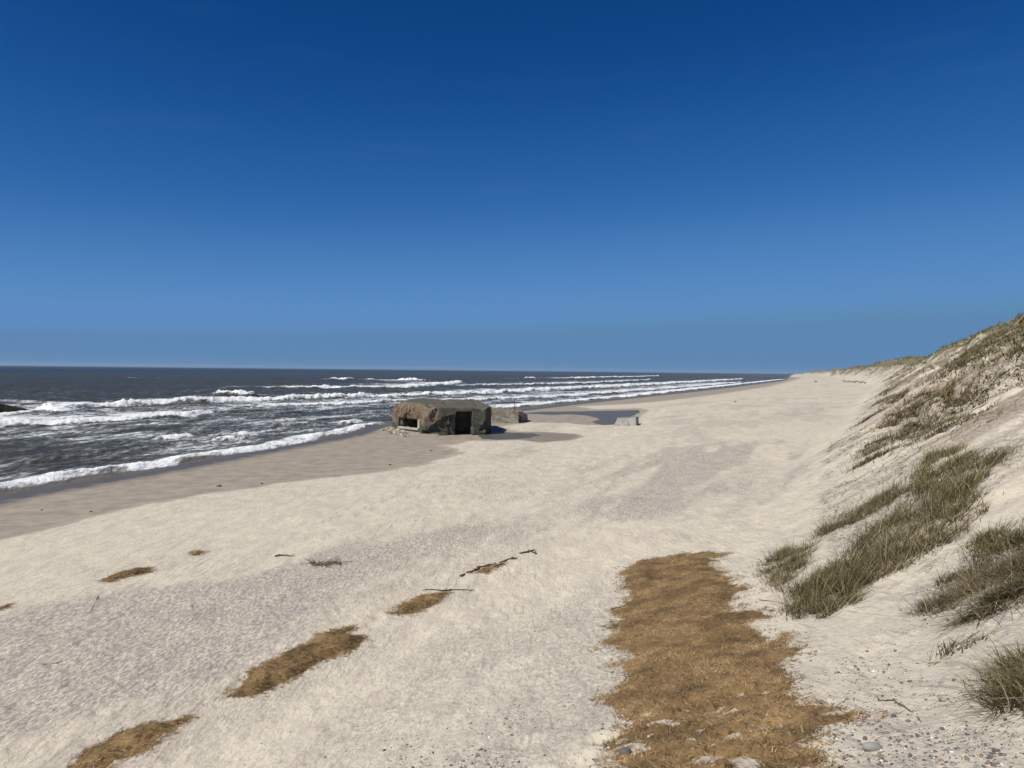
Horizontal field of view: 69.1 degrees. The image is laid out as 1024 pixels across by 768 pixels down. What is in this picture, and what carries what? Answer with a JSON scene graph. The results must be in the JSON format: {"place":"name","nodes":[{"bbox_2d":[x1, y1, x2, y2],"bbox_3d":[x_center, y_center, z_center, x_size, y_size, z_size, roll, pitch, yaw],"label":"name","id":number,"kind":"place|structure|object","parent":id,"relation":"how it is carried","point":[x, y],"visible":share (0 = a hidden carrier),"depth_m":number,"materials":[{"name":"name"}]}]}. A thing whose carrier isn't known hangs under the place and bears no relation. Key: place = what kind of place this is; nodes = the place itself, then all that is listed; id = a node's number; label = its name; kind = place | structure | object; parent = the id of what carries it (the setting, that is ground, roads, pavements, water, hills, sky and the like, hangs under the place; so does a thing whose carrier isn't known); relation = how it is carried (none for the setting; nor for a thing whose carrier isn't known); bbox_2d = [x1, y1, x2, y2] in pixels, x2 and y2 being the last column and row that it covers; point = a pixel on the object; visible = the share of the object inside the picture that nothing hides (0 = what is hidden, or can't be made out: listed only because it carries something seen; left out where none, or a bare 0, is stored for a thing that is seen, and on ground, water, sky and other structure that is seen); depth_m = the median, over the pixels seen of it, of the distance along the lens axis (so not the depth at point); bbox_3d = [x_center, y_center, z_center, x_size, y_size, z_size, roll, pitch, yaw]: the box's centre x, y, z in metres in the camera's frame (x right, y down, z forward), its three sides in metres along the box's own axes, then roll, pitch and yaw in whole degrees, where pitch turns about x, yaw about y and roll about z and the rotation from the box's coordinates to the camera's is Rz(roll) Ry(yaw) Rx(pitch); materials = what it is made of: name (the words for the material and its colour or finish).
{"place":"outdoors","nodes":[
{"label":"outdoors","id":0,"kind":"place"},
{"bbox_2d":[0,366,791,494],"bbox_3d":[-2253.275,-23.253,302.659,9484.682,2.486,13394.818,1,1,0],"label":"sea","id":1,"kind":"structure","parent":0,"point":[75,424],"depth_m":149.69,"materials":[{"name":"liquid"}]},
{"bbox_2d":[0,404,29,412],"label":"sunken bunker","id":2,"kind":"object","parent":1,"relation":"in","point":[6,408],"visible":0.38,"depth_m":113.39,"materials":[{"name":"black concrete"}]},
{"bbox_2d":[0,373,903,767],"bbox_3d":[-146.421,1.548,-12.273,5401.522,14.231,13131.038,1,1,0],"label":"beach","id":3,"kind":"structure","parent":0,"point":[398,519],"depth_m":22.88,"materials":[{"name":"beige sand"}]},
{"bbox_2d":[0,602,15,609],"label":"seaweed mat","id":4,"kind":"object","parent":3,"relation":"on","point":[4,606],"visible":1,"depth_m":20.87,"materials":[{"name":"brown plant"}]},
{"bbox_2d":[95,566,157,583],"bbox_3d":[-12.555,6.184,24.237,1.453,0.192,2.305,1,1,25],"label":"seaweed mat","id":5,"kind":"object","parent":3,"relation":"on","point":[124,574],"visible":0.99,"depth_m":24.15,"materials":[{"name":"brown plant"}]},
{"bbox_2d":[61,711,196,767],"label":"seaweed mat","id":6,"kind":"object","parent":3,"relation":"on","point":[131,742],"visible":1,"depth_m":12.90,"materials":[{"name":"brown plant"}]},
{"bbox_2d":[187,550,204,555],"bbox_3d":[-11.451,6.152,27.147,1.072,0.109,0.888,1,1,35],"label":"seaweed mat","id":7,"kind":"object","parent":3,"relation":"on","point":[197,552],"visible":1,"depth_m":27.03,"materials":[{"name":"brown plant"}]},
{"bbox_2d":[274,554,293,556],"bbox_3d":[-8.092,6.097,26.469,0.716,0.122,0.231,1,1,0],"label":"driftwood stick","id":8,"kind":"object","parent":3,"relation":"on","point":[283,555],"visible":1,"depth_m":26.45,"materials":[{"name":"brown wood"}]},
{"bbox_2d":[222,624,372,697],"bbox_3d":[-4.696,6.200,16.930,1.775,0.290,4.701,1,1,25],"label":"seaweed mat","id":9,"kind":"object","parent":3,"relation":"on","point":[284,667],"visible":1,"depth_m":16.62,"materials":[{"name":"brown plant"}]},
{"bbox_2d":[305,557,336,568],"bbox_3d":[-6.541,5.998,25.146,1.390,0.360,1.259,1,1,0],"label":"twig tangle","id":10,"kind":"object","parent":3,"relation":"on","point":[315,563],"visible":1,"depth_m":25.07,"materials":[{"name":"wood"}]},
{"bbox_2d":[317,555,348,565],"bbox_3d":[-6.009,5.960,25.183,1.166,0.311,0.859,1,1,0],"label":"twig tangle","id":11,"kind":"object","parent":3,"relation":"on","point":[337,562],"visible":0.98,"depth_m":25.19,"materials":[{"name":"wood"}]},
{"bbox_2d":[384,592,451,615],"bbox_3d":[-2.583,6.168,21.098,1.420,0.210,2.770,1,1,20],"label":"seaweed mat","id":12,"kind":"object","parent":3,"relation":"on","point":[419,603],"visible":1,"depth_m":20.79,"materials":[{"name":"brown plant"}]},
{"bbox_2d":[392,398,491,435],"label":"bunker","id":13,"kind":"object","parent":3,"relation":"on","point":[441,417],"visible":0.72,"depth_m":80.91,"materials":[{"name":"concrete"}]},
{"bbox_2d":[422,589,471,590],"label":"driftwood branch","id":14,"kind":"object","parent":3,"relation":"on","point":[447,589],"visible":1,"depth_m":22.36,"materials":[{"name":"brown wood"}]},
{"bbox_2d":[466,566,479,572],"bbox_3d":[-1.255,6.085,24.416,0.604,0.205,0.292,0,1,-37],"label":"driftwood stick","id":15,"kind":"object","parent":3,"relation":"on","point":[477,568],"visible":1,"depth_m":24.46,"materials":[{"name":"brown wood"}]},
{"bbox_2d":[468,561,511,574],"bbox_3d":[-0.641,6.126,24.745,1.032,0.129,1.961,1,1,35],"label":"seaweed mat","id":16,"kind":"object","parent":3,"relation":"on","point":[486,570],"visible":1,"depth_m":24.49,"materials":[{"name":"brown plant"}]},
{"bbox_2d":[491,400,527,422],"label":"bunker fragment","id":17,"kind":"object","parent":3,"relation":"on","point":[499,415],"visible":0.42,"depth_m":95.91,"materials":[{"name":"concrete"}]},
{"bbox_2d":[479,432,539,439],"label":"pool","id":18,"kind":"structure","parent":3,"relation":"in","point":[498,435],"depth_m":79.27,"materials":[{"name":"grey liquid"}]},
{"bbox_2d":[95,537,1023,767],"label":"gravel","id":19,"kind":"structure","parent":3,"relation":"on","point":[894,741],"depth_m":8.88,"materials":[{"name":"grey gravel"}]},
{"bbox_2d":[528,410,639,424],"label":"pool","id":20,"kind":"structure","parent":3,"relation":"in","point":[607,417],"depth_m":120.22,"materials":[{"name":"grey liquid"}]},
{"bbox_2d":[615,417,638,425],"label":"concrete block","id":21,"kind":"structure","parent":3,"relation":"on","point":[627,421],"depth_m":90.55,"materials":[{"name":"grey concrete"}]},
{"bbox_2d":[586,550,903,767],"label":"seaweed mat","id":22,"kind":"object","parent":3,"relation":"on","point":[690,646],"visible":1,"depth_m":11.25,"materials":[{"name":"brown plant"}]},
{"bbox_2d":[768,628,800,643],"bbox_3d":[4.916,4.482,13.194,0.685,0.237,1.259,1,1,33],"label":"seaweed mat","id":23,"kind":"object","parent":3,"relation":"on","point":[782,637],"visible":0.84,"depth_m":13.19,"materials":[{"name":"brown plant"}]},
{"bbox_2d":[862,742,882,751],"bbox_3d":[3.393,3.415,6.987,0.202,0.094,0.109,13,-16,-6],"label":"beach stone","id":24,"kind":"object","parent":3,"relation":"on","point":[870,746],"visible":0.88,"depth_m":6.95,"materials":[{"name":"grey stone"}]},
{"bbox_2d":[0,0,1023,373],"label":"sky","id":25,"kind":"structure","parent":0,"point":[661,186],"materials":[{"name":"blue"}]},
{"bbox_2d":[802,465,912,543],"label":"marram grass","id":26,"kind":"structure","parent":0,"point":[874,503],"depth_m":20.59,"materials":[{"name":"green plant"}]},
{"bbox_2d":[849,430,896,461],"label":"marram grass","id":27,"kind":"structure","parent":0,"point":[878,442],"depth_m":33.10,"materials":[{"name":"plant"}]},
{"bbox_2d":[768,315,1023,767],"bbox_3d":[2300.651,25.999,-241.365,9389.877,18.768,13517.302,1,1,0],"label":"dune","id":28,"kind":"structure","parent":0,"point":[841,633],"depth_m":14.14,"materials":[{"name":"beige sand"}]},
{"bbox_2d":[737,535,826,588],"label":"marram grass","id":29,"kind":"structure","parent":28,"relation":"on","point":[786,552],"depth_m":19.13,"materials":[{"name":"green plant"}]},
{"bbox_2d":[759,566,804,598],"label":"marram grass","id":30,"kind":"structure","parent":28,"relation":"on","point":[778,583],"depth_m":17.28,"materials":[{"name":"green plant"}]},
{"bbox_2d":[771,543,888,620],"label":"marram grass","id":31,"kind":"structure","parent":28,"relation":"on","point":[820,584],"depth_m":15.17,"materials":[{"name":"green plant"}]},
{"bbox_2d":[834,446,895,474],"bbox_3d":[14.459,3.077,30.454,2.328,1.552,2.993,1,1,0],"label":"marram tuft","id":32,"kind":"object","parent":28,"relation":"on","point":[858,464],"visible":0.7,"depth_m":30.18,"materials":[{"name":"green plant"}]},
{"bbox_2d":[854,411,880,426],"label":"marram tuft","id":33,"kind":"object","parent":28,"relation":"on","point":[864,420],"visible":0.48,"depth_m":61.51,"materials":[{"name":"plant"}]},
{"bbox_2d":[855,406,887,425],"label":"marram tuft","id":34,"kind":"object","parent":28,"relation":"on","point":[879,410],"visible":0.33,"depth_m":62.29,"materials":[{"name":"plant"}]},
{"bbox_2d":[837,443,909,473],"bbox_3d":[14.674,2.993,30.265,3.089,1.536,3.038,1,1,0],"label":"marram tuft","id":35,"kind":"object","parent":28,"relation":"on","point":[884,452],"visible":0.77,"depth_m":29.80,"materials":[{"name":"green plant"}]},
{"bbox_2d":[864,392,897,409],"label":"marram tuft","id":36,"kind":"object","parent":28,"relation":"on","point":[883,399],"visible":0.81,"depth_m":88.97,"materials":[{"name":"beige plant"}]},
{"bbox_2d":[855,412,910,435],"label":"marram tuft","id":37,"kind":"object","parent":28,"relation":"on","point":[886,422],"visible":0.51,"depth_m":39.05,"materials":[{"name":"green plant"}]},
{"bbox_2d":[872,393,901,412],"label":"marram tuft","id":38,"kind":"object","parent":28,"relation":"on","point":[899,398],"visible":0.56,"depth_m":66.56,"materials":[{"name":"green plant"}]},
{"bbox_2d":[876,384,898,395],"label":"marram tuft","id":39,"kind":"object","parent":28,"relation":"on","point":[888,389],"visible":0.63,"depth_m":115.31,"materials":[{"name":"beige plant"}]},
{"bbox_2d":[869,408,916,429],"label":"marram tuft","id":40,"kind":"object","parent":28,"relation":"on","point":[901,417],"visible":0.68,"depth_m":38.44,"materials":[{"name":"green plant"}]},
{"bbox_2d":[863,399,923,428],"bbox_3d":[20.613,1.645,39.731,2.809,2.114,4.302,0,1,-38],"label":"marram tuft","id":41,"kind":"object","parent":28,"relation":"on","point":[900,411],"visible":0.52,"depth_m":39.16,"materials":[{"name":"green plant"}]},
{"bbox_2d":[874,696,920,721],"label":"driftwood twig","id":42,"kind":"object","parent":28,"relation":"on","point":[897,704],"visible":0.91,"depth_m":8.28,"materials":[{"name":"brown wood"}]},
{"bbox_2d":[889,387,909,398],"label":"marram tuft","id":43,"kind":"object","parent":28,"relation":"on","point":[902,396],"visible":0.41,"depth_m":66.97,"materials":[{"name":"green plant"}]},
{"bbox_2d":[810,489,994,590],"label":"marram grass","id":44,"kind":"structure","parent":28,"relation":"on","point":[890,550],"depth_m":15.81,"materials":[{"name":"green plant"}]},
{"bbox_2d":[877,389,934,423],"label":"marram tuft","id":45,"kind":"object","parent":28,"relation":"on","point":[910,400],"visible":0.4,"depth_m":41.93,"materials":[{"name":"green plant"}]},
{"bbox_2d":[886,416,936,440],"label":"marram tuft","id":46,"kind":"object","parent":28,"relation":"on","point":[902,432],"visible":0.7,"depth_m":32.84,"materials":[{"name":"green plant"}]},
{"bbox_2d":[811,312,1023,622],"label":"dead grass","id":47,"kind":"structure","parent":28,"relation":"on","point":[873,430],"depth_m":23.35,"materials":[{"name":"plant"}]},
{"bbox_2d":[880,407,967,449],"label":"marram grass","id":48,"kind":"structure","parent":28,"relation":"on","point":[919,436],"depth_m":31.19,"materials":[{"name":"green plant"}]},
{"bbox_2d":[839,313,1021,459],"bbox_3d":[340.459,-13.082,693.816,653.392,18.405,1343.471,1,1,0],"label":"dune grass","id":49,"kind":"structure","parent":28,"relation":"on","point":[955,342],"depth_m":110.74,"materials":[{"name":"green plant"}]},
{"bbox_2d":[903,374,962,422],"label":"marram grass","id":50,"kind":"structure","parent":28,"relation":"on","point":[931,402],"depth_m":35.55,"materials":[{"name":"plant"}]},
{"bbox_2d":[905,398,967,429],"bbox_3d":[18.514,1.482,32.740,3.370,1.894,3.792,0,1,-23],"label":"marram tuft","id":51,"kind":"object","parent":28,"relation":"on","point":[934,416],"visible":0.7,"depth_m":32.46,"materials":[{"name":"plant"}]},
{"bbox_2d":[910,414,967,445],"bbox_3d":[16.125,1.698,27.837,3.118,1.494,2.401,0,1,-21],"label":"marram tuft","id":52,"kind":"object","parent":28,"relation":"on","point":[945,427],"visible":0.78,"depth_m":27.77,"materials":[{"name":"green plant"}]},
{"bbox_2d":[876,543,1023,622],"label":"marram grass","id":53,"kind":"structure","parent":28,"relation":"on","point":[960,591],"depth_m":11.74,"materials":[{"name":"plant"}]},
{"bbox_2d":[905,337,1002,415],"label":"marram grass","id":54,"kind":"structure","parent":28,"relation":"on","point":[957,363],"depth_m":47.35,"materials":[{"name":"green plant"}]},
{"bbox_2d":[891,434,1023,522],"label":"marram grass","id":55,"kind":"structure","parent":28,"relation":"on","point":[919,486],"depth_m":18.22,"materials":[{"name":"plant"}]},
{"bbox_2d":[896,523,1023,637],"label":"marram grass","id":56,"kind":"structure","parent":28,"relation":"on","point":[1005,593],"depth_m":10.13,"materials":[{"name":"green plant"}]},
{"bbox_2d":[928,363,997,415],"bbox_3d":[19.935,0.163,32.640,3.357,2.622,3.205,1,1,0],"label":"marram tuft","id":57,"kind":"object","parent":28,"relation":"on","point":[958,400],"visible":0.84,"depth_m":32.48,"materials":[{"name":"green plant"}]},
{"bbox_2d":[925,398,1003,432],"bbox_3d":[16.766,1.157,27.532,2.877,1.595,3.148,1,1,0],"label":"marram tuft","id":58,"kind":"object","parent":28,"relation":"on","point":[963,416],"visible":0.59,"depth_m":27.20,"materials":[{"name":"green plant"}]},
{"bbox_2d":[922,616,1008,666],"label":"marram grass","id":59,"kind":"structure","parent":28,"relation":"on","point":[947,652],"depth_m":9.25,"materials":[{"name":"green plant"}]},
{"bbox_2d":[917,624,1023,730],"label":"marram grass","id":60,"kind":"structure","parent":28,"relation":"on","point":[1010,689],"depth_m":7.22,"materials":[{"name":"green plant"}]},
{"bbox_2d":[948,358,1012,414],"bbox_3d":[20.347,-0.085,31.852,3.245,3.086,3.608,1,1,30],"label":"marram tuft","id":61,"kind":"object","parent":28,"relation":"on","point":[981,390],"visible":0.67,"depth_m":31.91,"materials":[{"name":"green plant"}]},
{"bbox_2d":[953,514,1023,588],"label":"marram grass","id":62,"kind":"structure","parent":28,"relation":"on","point":[1019,538],"depth_m":11.52,"materials":[{"name":"green plant"}]},
{"bbox_2d":[958,314,1023,372],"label":"marram grass","id":63,"kind":"structure","parent":28,"relation":"on","point":[1019,330],"depth_m":41.40,"materials":[{"name":"green plant"}]},
{"bbox_2d":[959,369,1023,413],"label":"marram tuft","id":64,"kind":"object","parent":28,"relation":"on","point":[986,391],"visible":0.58,"depth_m":29.07,"materials":[{"name":"plant"}]},
{"bbox_2d":[976,359,1023,402],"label":"marram tuft","id":65,"kind":"object","parent":28,"relation":"on","point":[1004,372],"visible":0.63,"depth_m":30.61,"materials":[{"name":"plant"}]},
{"bbox_2d":[937,510,1023,567],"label":"marram grass","id":66,"kind":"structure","parent":0,"point":[989,535],"depth_m":13.13,"materials":[{"name":"green plant"}]}
]}

